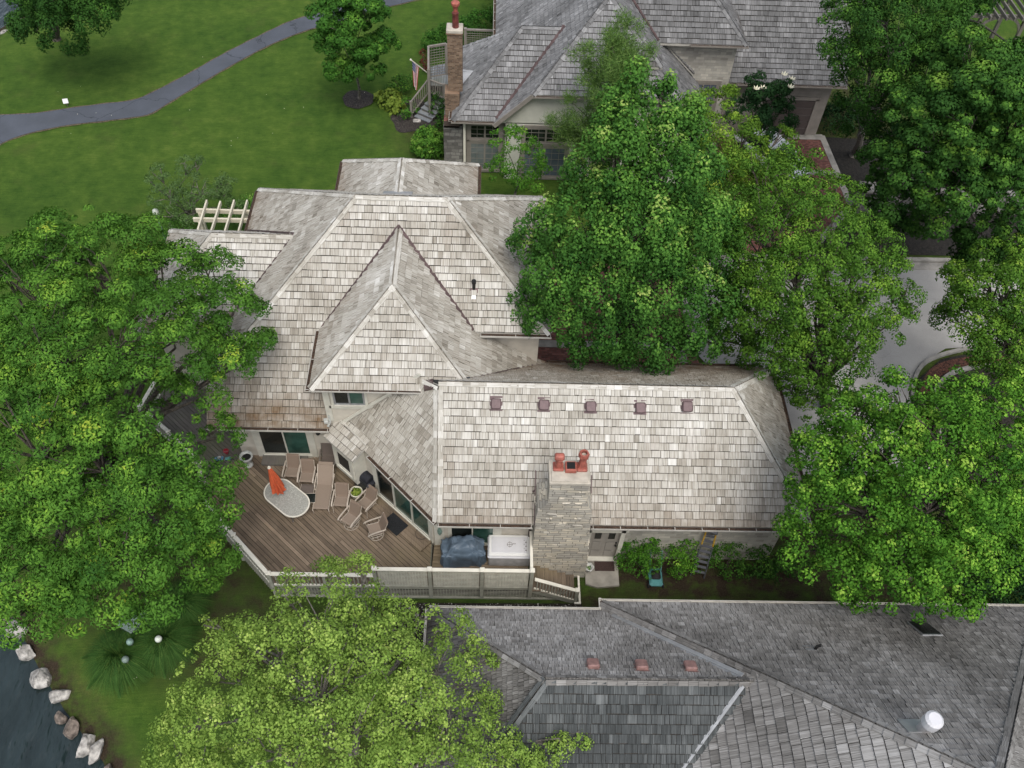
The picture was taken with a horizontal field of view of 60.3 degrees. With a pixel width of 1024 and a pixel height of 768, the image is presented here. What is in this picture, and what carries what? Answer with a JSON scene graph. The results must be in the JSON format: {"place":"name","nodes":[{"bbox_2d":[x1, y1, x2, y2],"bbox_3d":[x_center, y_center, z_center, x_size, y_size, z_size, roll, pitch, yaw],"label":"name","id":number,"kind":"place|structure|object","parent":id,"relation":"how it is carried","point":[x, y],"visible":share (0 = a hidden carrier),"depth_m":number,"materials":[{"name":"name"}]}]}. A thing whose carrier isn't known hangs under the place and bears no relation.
{"place":"outdoors","nodes":[
{"label":"outdoors","id":0,"kind":"place"},
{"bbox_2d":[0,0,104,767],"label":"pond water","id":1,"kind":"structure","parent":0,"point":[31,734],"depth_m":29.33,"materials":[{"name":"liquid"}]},
{"bbox_2d":[80,625,156,698],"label":"ornamental grass","id":2,"kind":"object","parent":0,"point":[105,656],"depth_m":29.48,"materials":[{"name":"green plant"}]},
{"bbox_2d":[134,611,203,678],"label":"ornamental grass","id":3,"kind":"object","parent":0,"point":[173,643],"depth_m":29.95,"materials":[{"name":"green plant"}]},
{"bbox_2d":[156,579,215,626],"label":"ornamental grass","id":4,"kind":"object","parent":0,"point":[193,608],"depth_m":30.98,"materials":[{"name":"green plant"}]},
{"bbox_2d":[0,0,417,145],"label":"path","id":5,"kind":"structure","parent":0,"point":[13,126],"depth_m":50.19,"materials":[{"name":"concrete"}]},
{"bbox_2d":[395,603,575,635],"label":"gravel","id":6,"kind":"structure","parent":0,"point":[471,605],"depth_m":31.90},
{"bbox_2d":[0,0,1023,767],"bbox_3d":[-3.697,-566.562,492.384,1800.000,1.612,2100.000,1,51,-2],"label":"ground","id":7,"kind":"structure","parent":0,"point":[300,126],"depth_m":47.56,"materials":[{"name":"plant"}]},
{"bbox_2d":[5,620,28,638],"bbox_3d":[-17.521,8.692,31.210,0.796,0.595,0.656,13,52,7],"label":"boulder","id":8,"kind":"object","parent":7,"relation":"on","point":[19,630],"visible":0.27,"depth_m":31.07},
{"bbox_2d":[15,644,35,660],"bbox_3d":[-16.941,9.343,30.661,0.508,0.698,0.570,-32,60,-25],"label":"boulder","id":9,"kind":"object","parent":7,"relation":"on","point":[25,652],"visible":0.96,"depth_m":30.53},
{"bbox_2d":[29,668,51,688],"bbox_3d":[-16.165,10.062,30.167,0.787,0.615,0.739,0,51,-3],"label":"boulder","id":10,"kind":"object","parent":7,"relation":"on","point":[40,678],"visible":1,"depth_m":29.98,"materials":[{"name":"stone"}]},
{"bbox_2d":[49,689,70,703],"bbox_3d":[-15.265,10.550,29.824,0.709,0.606,0.404,-8,52,-9],"label":"boulder","id":11,"kind":"object","parent":7,"relation":"on","point":[56,696],"visible":1,"depth_m":29.67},
{"bbox_2d":[54,711,68,724],"bbox_3d":[-15.039,11.154,29.356,0.453,0.618,0.346,26,55,17],"label":"boulder","id":12,"kind":"object","parent":7,"relation":"on","point":[60,718],"visible":1,"depth_m":29.22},
{"bbox_2d":[3,0,132,56],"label":"willow tree","id":13,"kind":"object","parent":7,"relation":"on","point":[74,10],"visible":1,"depth_m":46.77,"materials":[{"name":"green plant"}]},
{"bbox_2d":[63,716,78,739],"bbox_3d":[-14.591,11.390,29.190,0.574,0.581,0.570,33,57,22],"label":"boulder","id":14,"kind":"object","parent":7,"relation":"on","point":[71,730],"visible":1,"depth_m":29.06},
{"bbox_2d":[76,733,94,757],"bbox_3d":[-13.952,11.838,28.860,0.518,0.607,0.797,5,51,2],"label":"boulder","id":15,"kind":"object","parent":7,"relation":"on","point":[86,742],"visible":0.95,"depth_m":28.71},
{"bbox_2d":[88,738,103,764],"bbox_3d":[-13.566,11.960,28.791,0.447,0.607,0.920,1,51,-2],"label":"boulder","id":16,"kind":"object","parent":7,"relation":"on","point":[96,749],"visible":1,"depth_m":28.58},
{"bbox_2d":[121,656,128,662],"bbox_3d":[-12.823,9.416,29.570,0.240,1.140,0.234,1,51,-2],"label":"globe light","id":17,"kind":"object","parent":7,"relation":"on","point":[124,659],"visible":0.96,"depth_m":29.14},
{"bbox_2d":[126,638,133,644],"bbox_3d":[-12.835,8.942,29.949,0.240,1.140,0.234,1,51,-2],"label":"globe light","id":18,"kind":"object","parent":7,"relation":"on","point":[129,641],"visible":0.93,"depth_m":29.51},
{"bbox_2d":[118,614,148,634],"bbox_3d":[-13.117,8.342,30.659,0.680,0.760,0.780,24,54,16],"label":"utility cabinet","id":19,"kind":"object","parent":7,"relation":"on","point":[124,627],"visible":0.27,"depth_m":30.21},
{"bbox_2d":[0,204,278,650],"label":"ash tree","id":20,"kind":"object","parent":7,"relation":"on","point":[113,478],"visible":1,"depth_m":24.78,"materials":[{"name":"green plant"}]},
{"bbox_2d":[152,214,207,241],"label":"shrub","id":21,"kind":"object","parent":7,"relation":"on","point":[175,222],"visible":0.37,"depth_m":42.31,"materials":[{"name":"green plant"}]},
{"bbox_2d":[144,154,249,229],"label":"crabapple tree","id":22,"kind":"object","parent":7,"relation":"on","point":[188,209],"visible":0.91,"depth_m":41.45,"materials":[{"name":"green plant"}]},
{"bbox_2d":[193,200,249,230],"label":"pergola","id":23,"kind":"object","parent":7,"relation":"on","point":[201,220],"visible":0.55,"depth_m":40.18,"materials":[{"name":"paint"}]},
{"bbox_2d":[216,193,253,222],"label":"shrub","id":24,"kind":"object","parent":7,"relation":"on","point":[250,198],"visible":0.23,"depth_m":42.80,"materials":[{"name":"green plant"}]},
{"bbox_2d":[343,90,373,108],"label":"mulch ring","id":25,"kind":"object","parent":7,"relation":"on","point":[351,99],"visible":0.93,"depth_m":51.17,"materials":[{"name":"soil"}]},
{"bbox_2d":[303,0,401,98],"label":"lawn tree","id":26,"kind":"object","parent":25,"relation":"on","point":[330,26],"visible":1,"depth_m":46.01,"materials":[{"name":"green plant"}]},
{"bbox_2d":[137,382,580,603],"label":"wooden deck","id":27,"kind":"structure","parent":7,"relation":"on","point":[268,537],"depth_m":32.21,"materials":[{"name":"brown wood"}]},
{"bbox_2d":[239,450,252,467],"bbox_3d":[-10.209,2.954,34.034,0.520,0.630,0.520,1,51,-2],"label":"garden urn","id":28,"kind":"object","parent":27,"relation":"on","point":[247,455],"visible":0.79,"depth_m":33.88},
{"bbox_2d":[267,466,285,494],"bbox_3d":[-8.576,3.734,32.311,0.554,2.470,0.546,1,51,-2],"label":"patio umbrella","id":29,"kind":"object","parent":27,"relation":"on","point":[277,485],"visible":0.84,"depth_m":32.02,"materials":[{"name":"orange fabric"}]},
{"bbox_2d":[264,479,309,521],"bbox_3d":[-8.359,4.421,32.927,1.964,0.691,1.102,33,57,22],"label":"oval patio table","id":30,"kind":"object","parent":27,"relation":"on","point":[292,501],"visible":0.87,"depth_m":32.60,"materials":[{"name":"stone"}]},
{"bbox_2d":[281,453,300,484],"bbox_3d":[-8.390,3.260,33.684,0.630,0.936,0.817,4,51,1],"label":"patio chair","id":31,"kind":"object","parent":27,"relation":"on","point":[292,462],"visible":0.98,"depth_m":33.66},
{"bbox_2d":[297,458,315,487],"bbox_3d":[-7.798,3.443,33.566,0.630,0.936,0.817,3,51,-1],"label":"patio chair","id":32,"kind":"object","parent":27,"relation":"on","point":[307,469],"visible":0.94,"depth_m":33.55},
{"bbox_2d":[300,484,315,492],"bbox_3d":[-7.739,4.072,33.417,0.544,0.380,0.506,3,51,-1],"label":"footstool","id":33,"kind":"object","parent":27,"relation":"on","point":[306,488],"visible":0.69,"depth_m":33.28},
{"bbox_2d":[305,493,315,502],"bbox_3d":[-7.567,4.391,33.146,0.426,0.419,0.428,-2,52,-4],"label":"side table","id":34,"kind":"object","parent":27,"relation":"on","point":[312,497],"visible":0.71,"depth_m":33.02,"materials":[{"name":"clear glass"}]},
{"bbox_2d":[312,462,334,513],"bbox_3d":[-7.105,3.930,33.269,0.717,0.842,1.834,2,51,-1],"label":"chaise lounge","id":35,"kind":"object","parent":27,"relation":"on","point":[325,482],"visible":0.98,"depth_m":33.41,"materials":[{"name":"fabric"}]},
{"bbox_2d":[319,443,335,470],"bbox_3d":[-7.108,2.837,34.083,0.630,0.936,0.817,0,51,-3],"label":"patio chair","id":36,"kind":"object","parent":27,"relation":"on","point":[326,449],"visible":0.59,"depth_m":34.09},
{"bbox_2d":[331,482,350,512],"bbox_3d":[-6.381,4.274,32.968,0.630,0.936,0.817,4,51,0],"label":"patio chair","id":37,"kind":"object","parent":27,"relation":"on","point":[341,490],"visible":0.98,"depth_m":32.95,"materials":[{"name":"fabric"}]},
{"bbox_2d":[337,499,361,530],"bbox_3d":[-5.930,4.887,32.492,0.630,0.923,0.817,27,55,18],"label":"patio chair","id":38,"kind":"object","parent":27,"relation":"on","point":[351,516],"visible":1,"depth_m":32.48,"materials":[{"name":"fabric"}]},
{"bbox_2d":[350,486,362,500],"bbox_3d":[-5.883,4.129,33.345,0.500,0.558,0.500,1,51,-2],"label":"round planter","id":39,"kind":"object","parent":27,"relation":"on","point":[356,492],"visible":0.98,"depth_m":33.22,"materials":[{"name":"ceramic"}]},
{"bbox_2d":[354,471,374,491],"bbox_3d":[-5.705,3.594,33.388,0.728,1.167,1.333,-35,60,-26],"label":"covered grill","id":40,"kind":"object","parent":27,"relation":"on","point":[366,479],"visible":0.47,"depth_m":32.87,"materials":[{"name":"fabric"}]},
{"bbox_2d":[355,485,377,517],"bbox_3d":[-5.413,4.365,32.942,0.630,0.936,0.817,30,56,20],"label":"patio chair","id":41,"kind":"object","parent":27,"relation":"on","point":[368,499],"visible":0.88,"depth_m":32.92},
{"bbox_2d":[363,512,387,540],"bbox_3d":[-4.951,5.247,32.250,0.817,0.923,0.630,-16,54,-15],"label":"patio chair","id":42,"kind":"object","parent":27,"relation":"on","point":[378,527],"visible":1,"depth_m":32.25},
{"bbox_2d":[386,512,407,535],"bbox_3d":[-4.347,5.199,32.746,0.820,0.026,0.600,36,58,24],"label":"doormat","id":43,"kind":"object","parent":27,"relation":"on","point":[396,525],"visible":0.88,"depth_m":32.73,"materials":[{"name":"rubber"}]},
{"bbox_2d":[440,534,486,567],"bbox_3d":[-1.749,6.020,31.568,1.695,1.348,1.036,1,51,-2],"label":"covered barbecue","id":44,"kind":"object","parent":27,"relation":"on","point":[463,551],"visible":0.98,"depth_m":31.28,"materials":[{"name":"fabric"}]},
{"bbox_2d":[487,535,529,565],"bbox_3d":[-0.095,6.026,31.901,1.580,0.838,0.880,1,51,-2],"label":"hot tub","id":45,"kind":"object","parent":27,"relation":"on","point":[508,550],"visible":0.94,"depth_m":31.60,"materials":[{"name":"white plastic"}]},
{"bbox_2d":[140,549,593,767],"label":"birch tree","id":46,"kind":"object","parent":7,"relation":"on","point":[377,704],"visible":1,"depth_m":21.44,"materials":[{"name":"green plant"}]},
{"bbox_2d":[373,87,407,116],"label":"hosta plant","id":47,"kind":"object","parent":7,"relation":"on","point":[391,96],"visible":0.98,"depth_m":50.45,"materials":[{"name":"green plant"}]},
{"bbox_2d":[382,73,413,94],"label":"shrub","id":48,"kind":"object","parent":7,"relation":"on","point":[404,82],"visible":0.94,"depth_m":50.98,"materials":[{"name":"green plant"}]},
{"bbox_2d":[391,99,443,132],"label":"planting bed","id":49,"kind":"object","parent":7,"relation":"on","point":[407,124],"visible":0.39,"depth_m":50.01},
{"bbox_2d":[397,95,419,119],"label":"shrub","id":50,"kind":"object","parent":49,"relation":"on","point":[407,109],"visible":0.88,"depth_m":49.94,"materials":[{"name":"green plant"}]},
{"bbox_2d":[428,89,444,131],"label":"shrub","id":51,"kind":"object","parent":49,"relation":"on","point":[438,123],"visible":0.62,"depth_m":49.42,"materials":[{"name":"green plant"}]},
{"bbox_2d":[419,48,426,70],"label":"barberry bush","id":52,"kind":"object","parent":7,"relation":"on","point":[423,60],"visible":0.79,"depth_m":52.60,"materials":[{"name":"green plant"}]},
{"bbox_2d":[409,124,443,159],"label":"hydrangea","id":53,"kind":"object","parent":7,"relation":"on","point":[433,135],"visible":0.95,"depth_m":47.29,"materials":[{"name":"green plant"}]},
{"bbox_2d":[410,43,447,122],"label":"side porch","id":54,"kind":"object","parent":7,"relation":"on","point":[437,79],"visible":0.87,"depth_m":49.98,"materials":[{"name":"grey wood"}]},
{"bbox_2d":[410,59,426,89],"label":"flag","id":55,"kind":"object","parent":54,"relation":"attached to","point":[415,66],"visible":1,"depth_m":48.38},
{"bbox_2d":[420,2,493,52],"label":"hedge","id":56,"kind":"object","parent":7,"relation":"on","point":[432,35],"visible":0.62,"depth_m":54.16,"materials":[{"name":"green plant"}]},
{"bbox_2d":[135,158,815,576],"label":"house","id":57,"kind":"structure","parent":7,"relation":"on","point":[421,382],"depth_m":30.89,"materials":[{"name":"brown wood"}]},
{"bbox_2d":[251,432,318,457],"bbox_3d":[-8.710,2.097,33.658,2.310,2.540,0.080,1,51,-2],"label":"sliding door","id":58,"kind":"structure","parent":57,"relation":"in","point":[267,443],"depth_m":33.94,"materials":[{"name":"white glass"}]},
{"bbox_2d":[329,393,367,407],"bbox_3d":[-5.732,0.420,30.888,1.291,1.230,0.080,1,51,-2],"label":"window","id":59,"kind":"structure","parent":57,"relation":"in","point":[352,400],"depth_m":31.09,"materials":[{"name":"glass"}]},
{"bbox_2d":[371,464,433,542],"bbox_3d":[-4.007,4.330,32.199,3.101,2.160,0.090,36,58,24],"label":"patio door","id":60,"kind":"structure","parent":57,"relation":"in","point":[386,491],"depth_m":32.43,"materials":[{"name":"white glass"}]},
{"bbox_2d":[448,528,496,545],"bbox_3d":[-1.417,5.185,31.523,1.740,2.340,0.080,1,51,-2],"label":"sliding door","id":61,"kind":"structure","parent":57,"relation":"in","point":[481,533],"depth_m":31.77,"materials":[{"name":"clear glass"}]},
{"bbox_2d":[587,526,628,561],"bbox_3d":[3.381,5.817,32.235,1.750,2.475,0.250,1,51,-2],"label":"entry door","id":62,"kind":"structure","parent":57,"relation":"in","point":[603,545],"depth_m":32.38,"materials":[{"name":"beige wood"}]},
{"bbox_2d":[464,27,492,44],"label":"lattice fence","id":63,"kind":"object","parent":7,"relation":"on","point":[466,29],"visible":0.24,"depth_m":52.41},
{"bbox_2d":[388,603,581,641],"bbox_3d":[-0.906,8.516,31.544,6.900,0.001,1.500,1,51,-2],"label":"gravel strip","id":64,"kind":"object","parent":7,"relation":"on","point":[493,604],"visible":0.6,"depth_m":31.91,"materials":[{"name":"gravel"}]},
{"bbox_2d":[483,123,552,194],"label":"tree","id":65,"kind":"object","parent":7,"relation":"on","point":[531,142],"visible":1,"depth_m":41.45,"materials":[{"name":"green plant"}]},
{"bbox_2d":[539,4,663,212],"bbox_3d":[3.959,-12.198,41.572,5.458,10.637,4.970,1,51,-2],"label":"pine tree","id":66,"kind":"object","parent":7,"relation":"on","point":[618,50],"visible":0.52,"depth_m":39.28,"materials":[{"name":"green plant"}]},
{"bbox_2d":[585,561,618,587],"bbox_3d":[3.344,7.051,32.922,1.260,0.160,1.240,1,51,-2],"label":"entry stoop","id":67,"kind":"object","parent":7,"relation":"on","point":[600,579],"visible":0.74,"depth_m":32.69,"materials":[{"name":"concrete"}]},
{"bbox_2d":[586,562,593,571],"bbox_3d":[2.858,6.849,32.766,0.377,0.300,0.383,1,51,-2],"label":"scalloped pot","id":68,"kind":"object","parent":67,"relation":"on","point":[590,567],"visible":0.85,"depth_m":32.71,"materials":[{"name":"white ceramic"}]},
{"bbox_2d":[594,561,614,570],"bbox_3d":[3.457,6.768,33.032,0.740,0.020,0.520,1,51,-2],"label":"doormat","id":69,"kind":"object","parent":67,"relation":"on","point":[604,565],"visible":0.81,"depth_m":32.99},
{"bbox_2d":[537,259,698,362],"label":"brick court","id":70,"kind":"object","parent":7,"relation":"on","point":[549,353],"depth_m":40.09,"materials":[{"name":"brick"}]},
{"bbox_2d":[538,287,693,362],"bbox_3d":[4.305,-2.494,40.581,8.225,0.024,9.150,1,51,-2],"label":"court border","id":71,"kind":"object","parent":70,"relation":"on","point":[547,343],"depth_m":39.93,"materials":[{"name":"concrete"}]},
{"bbox_2d":[504,55,749,376],"bbox_3d":[4.179,-3.429,31.561,8.631,15.510,6.038,-11,53,-12],"label":"maple tree","id":72,"kind":"object","parent":7,"relation":"on","point":[662,252],"visible":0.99,"depth_m":28.39,"materials":[{"name":"green plant"}]},
{"bbox_2d":[613,537,664,579],"bbox_3d":[4.667,6.257,32.578,1.912,1.720,1.899,1,51,-2],"label":"shrub","id":73,"kind":"object","parent":7,"relation":"on","point":[642,553],"visible":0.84,"depth_m":32.21,"materials":[{"name":"green plant"}]},
{"bbox_2d":[443,0,850,182],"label":"neighbour house","id":74,"kind":"structure","parent":7,"relation":"on","point":[517,68],"depth_m":44.95,"materials":[{"name":"grey wood"}]},
{"bbox_2d":[467,123,502,141],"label":"window","id":75,"kind":"structure","parent":74,"relation":"in","point":[475,132],"depth_m":45.48,"materials":[{"name":"clear glass"}]},
{"bbox_2d":[467,140,502,171],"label":"window","id":76,"kind":"structure","parent":74,"relation":"in","point":[477,152],"depth_m":46.45,"materials":[{"name":"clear glass"}]},
{"bbox_2d":[519,146,568,179],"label":"window","id":77,"kind":"structure","parent":74,"relation":"in","point":[555,156],"depth_m":46.29,"materials":[{"name":"grey glass"}]},
{"bbox_2d":[521,125,569,146],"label":"window","id":78,"kind":"structure","parent":74,"relation":"in","point":[540,131],"depth_m":45.07,"materials":[{"name":"clear glass"}]},
{"bbox_2d":[589,151,613,170],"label":"window","id":79,"kind":"structure","parent":74,"relation":"in","point":[608,151],"depth_m":46.32,"materials":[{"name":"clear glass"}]},
{"bbox_2d":[696,80,721,117],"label":"column","id":80,"kind":"structure","parent":74,"relation":"in","point":[716,84],"depth_m":47.36,"materials":[{"name":"grey stone"}]},
{"bbox_2d":[752,96,819,135],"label":"garage door","id":81,"kind":"structure","parent":74,"relation":"in","point":[805,109],"depth_m":49.36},
{"bbox_2d":[646,550,663,587],"bbox_3d":[5.328,6.849,32.596,0.600,0.962,1.102,1,51,-2],"label":"lawn mower","id":82,"kind":"object","parent":7,"relation":"on","point":[656,580],"visible":0.81,"depth_m":32.53,"materials":[{"name":"teal plastic"}]},
{"bbox_2d":[662,539,701,582],"bbox_3d":[6.236,6.400,32.497,1.441,1.778,1.512,1,51,-2],"label":"shrub","id":83,"kind":"object","parent":7,"relation":"on","point":[683,554],"visible":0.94,"depth_m":32.25,"materials":[{"name":"green plant"}]},
{"bbox_2d":[690,532,717,578],"bbox_3d":[7.061,6.174,32.223,0.537,2.499,0.745,12,52,7],"label":"stepladder","id":84,"kind":"object","parent":7,"relation":"on","point":[706,551],"visible":0.76,"depth_m":32.15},
{"bbox_2d":[417,598,1023,767],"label":"neighbour house","id":85,"kind":"structure","parent":7,"relation":"on","point":[642,683],"depth_m":23.49,"materials":[{"name":"grey wood"}]},
{"bbox_2d":[705,541,747,581],"bbox_3d":[8.055,6.403,32.712,1.646,1.576,1.549,29,56,19],"label":"shrub","id":86,"kind":"object","parent":7,"relation":"on","point":[717,553],"visible":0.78,"depth_m":32.51,"materials":[{"name":"green plant"}]},
{"bbox_2d":[678,83,799,247],"bbox_3d":[9.155,-8.184,39.136,5.617,9.950,9.236,17,53,11],"label":"elm tree","id":87,"kind":"object","parent":7,"relation":"on","point":[750,123],"visible":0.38,"depth_m":35.90,"materials":[{"name":"green plant"}]},
{"bbox_2d":[736,544,778,581],"bbox_3d":[9.165,6.637,32.715,1.529,1.357,1.653,34,57,22],"label":"shrub","id":88,"kind":"object","parent":7,"relation":"on","point":[766,565],"visible":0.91,"depth_m":32.51,"materials":[{"name":"green plant"}]},
{"bbox_2d":[724,70,799,145],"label":"magnolia tree","id":89,"kind":"object","parent":7,"relation":"on","point":[777,91],"visible":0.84,"depth_m":43.23,"materials":[{"name":"green plant"}]},
{"bbox_2d":[762,545,810,585],"bbox_3d":[10.187,6.664,32.789,1.825,1.292,1.388,-10,52,-10],"label":"shrub","id":90,"kind":"object","parent":7,"relation":"on","point":[778,566],"visible":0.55,"depth_m":32.56,"materials":[{"name":"green plant"}]},
{"bbox_2d":[696,139,927,421],"bbox_3d":[10.539,-3.183,34.239,8.369,11.477,9.348,-11,53,-12],"label":"elm tree","id":91,"kind":"object","parent":7,"relation":"on","point":[819,371],"visible":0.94,"depth_m":30.66,"materials":[{"name":"green plant"}]},
{"bbox_2d":[820,96,860,134],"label":"shrub","id":92,"kind":"object","parent":7,"relation":"on","point":[834,110],"visible":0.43,"depth_m":50.19,"materials":[{"name":"green plant"}]},
{"bbox_2d":[815,0,974,158],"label":"honey locust","id":93,"kind":"object","parent":7,"relation":"on","point":[870,37],"visible":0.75,"depth_m":36.53,"materials":[{"name":"green plant"}]},
{"bbox_2d":[770,364,1023,624],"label":"maple tree","id":94,"kind":"object","parent":7,"relation":"on","point":[919,452],"visible":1,"depth_m":24.82,"materials":[{"name":"green plant"}]},
{"bbox_2d":[826,137,1019,196],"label":"bed soil","id":95,"kind":"structure","parent":7,"relation":"on","point":[841,149],"depth_m":49.28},
{"bbox_2d":[854,25,1023,265],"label":"maple tree","id":96,"kind":"object","parent":7,"relation":"on","point":[989,166],"visible":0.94,"depth_m":33.25,"materials":[{"name":"green plant"}]},
{"bbox_2d":[921,0,1023,55],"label":"oak tree","id":97,"kind":"object","parent":7,"relation":"on","point":[985,6],"visible":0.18,"depth_m":39.65,"materials":[{"name":"green plant"}]},
{"bbox_2d":[943,512,1023,603],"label":"evergreen shrub","id":98,"kind":"object","parent":7,"relation":"on","point":[1020,589],"visible":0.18,"depth_m":31.62,"materials":[{"name":"green plant"}]},
{"bbox_2d":[964,0,1023,54],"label":"timber arbour","id":99,"kind":"object","parent":7,"relation":"on","point":[999,18],"visible":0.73,"depth_m":54.41,"materials":[{"name":"brown wood"}]},
{"bbox_2d":[713,138,846,254],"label":"brick driveway","id":100,"kind":"structure","parent":0,"point":[824,162],"depth_m":48.71,"materials":[{"name":"brick"}]},
{"bbox_2d":[734,128,809,184],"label":"parked car","id":101,"kind":"object","parent":100,"relation":"on","point":[759,145],"visible":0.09,"depth_m":47.89,"materials":[{"name":"grey metal"}]},
{"bbox_2d":[713,132,852,242],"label":"driveway border","id":102,"kind":"object","parent":100,"relation":"on","point":[828,151],"visible":0.31,"depth_m":49.23,"materials":[{"name":"concrete"}]},
{"bbox_2d":[687,264,1022,475],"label":"street","id":103,"kind":"structure","parent":0,"point":[924,341],"depth_m":40.77,"materials":[{"name":"asphalt"}]},
{"bbox_2d":[694,253,1003,467],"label":"kerb","id":104,"kind":"structure","parent":103,"relation":"on","point":[924,263],"depth_m":43.94,"materials":[{"name":"concrete"}]},
{"bbox_2d":[815,211,1023,255],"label":"street bank soil","id":105,"kind":"structure","parent":0,"point":[928,246],"depth_m":45.17,"materials":[{"name":"soil"}]},
{"bbox_2d":[852,181,1023,214],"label":"stone wall","id":106,"kind":"structure","parent":105,"relation":"on","point":[869,193],"depth_m":46.03,"materials":[{"name":"stone"}]},
{"bbox_2d":[919,348,1023,489],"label":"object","id":107,"kind":"structure","parent":0,"point":[1004,419],"depth_m":38.91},
{"bbox_2d":[934,364,989,465],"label":"planting bed kerb","id":108,"kind":"structure","parent":107,"relation":"on","point":[965,368],"depth_m":39.63,"materials":[{"name":"stone"}]},
{"bbox_2d":[921,354,1011,439],"bbox_3d":[20.898,-0.345,39.639,9.888,0.001,2.969,-28,58,-23],"label":"red mulch strip","id":109,"kind":"object","parent":107,"relation":"on","point":[940,369],"visible":0.29,"depth_m":39.91,"materials":[{"name":"soil"}]},
{"bbox_2d":[927,232,1023,407],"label":"maple tree","id":110,"kind":"object","parent":107,"relation":"on","point":[1006,320],"visible":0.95,"depth_m":32.43,"materials":[{"name":"green plant"}]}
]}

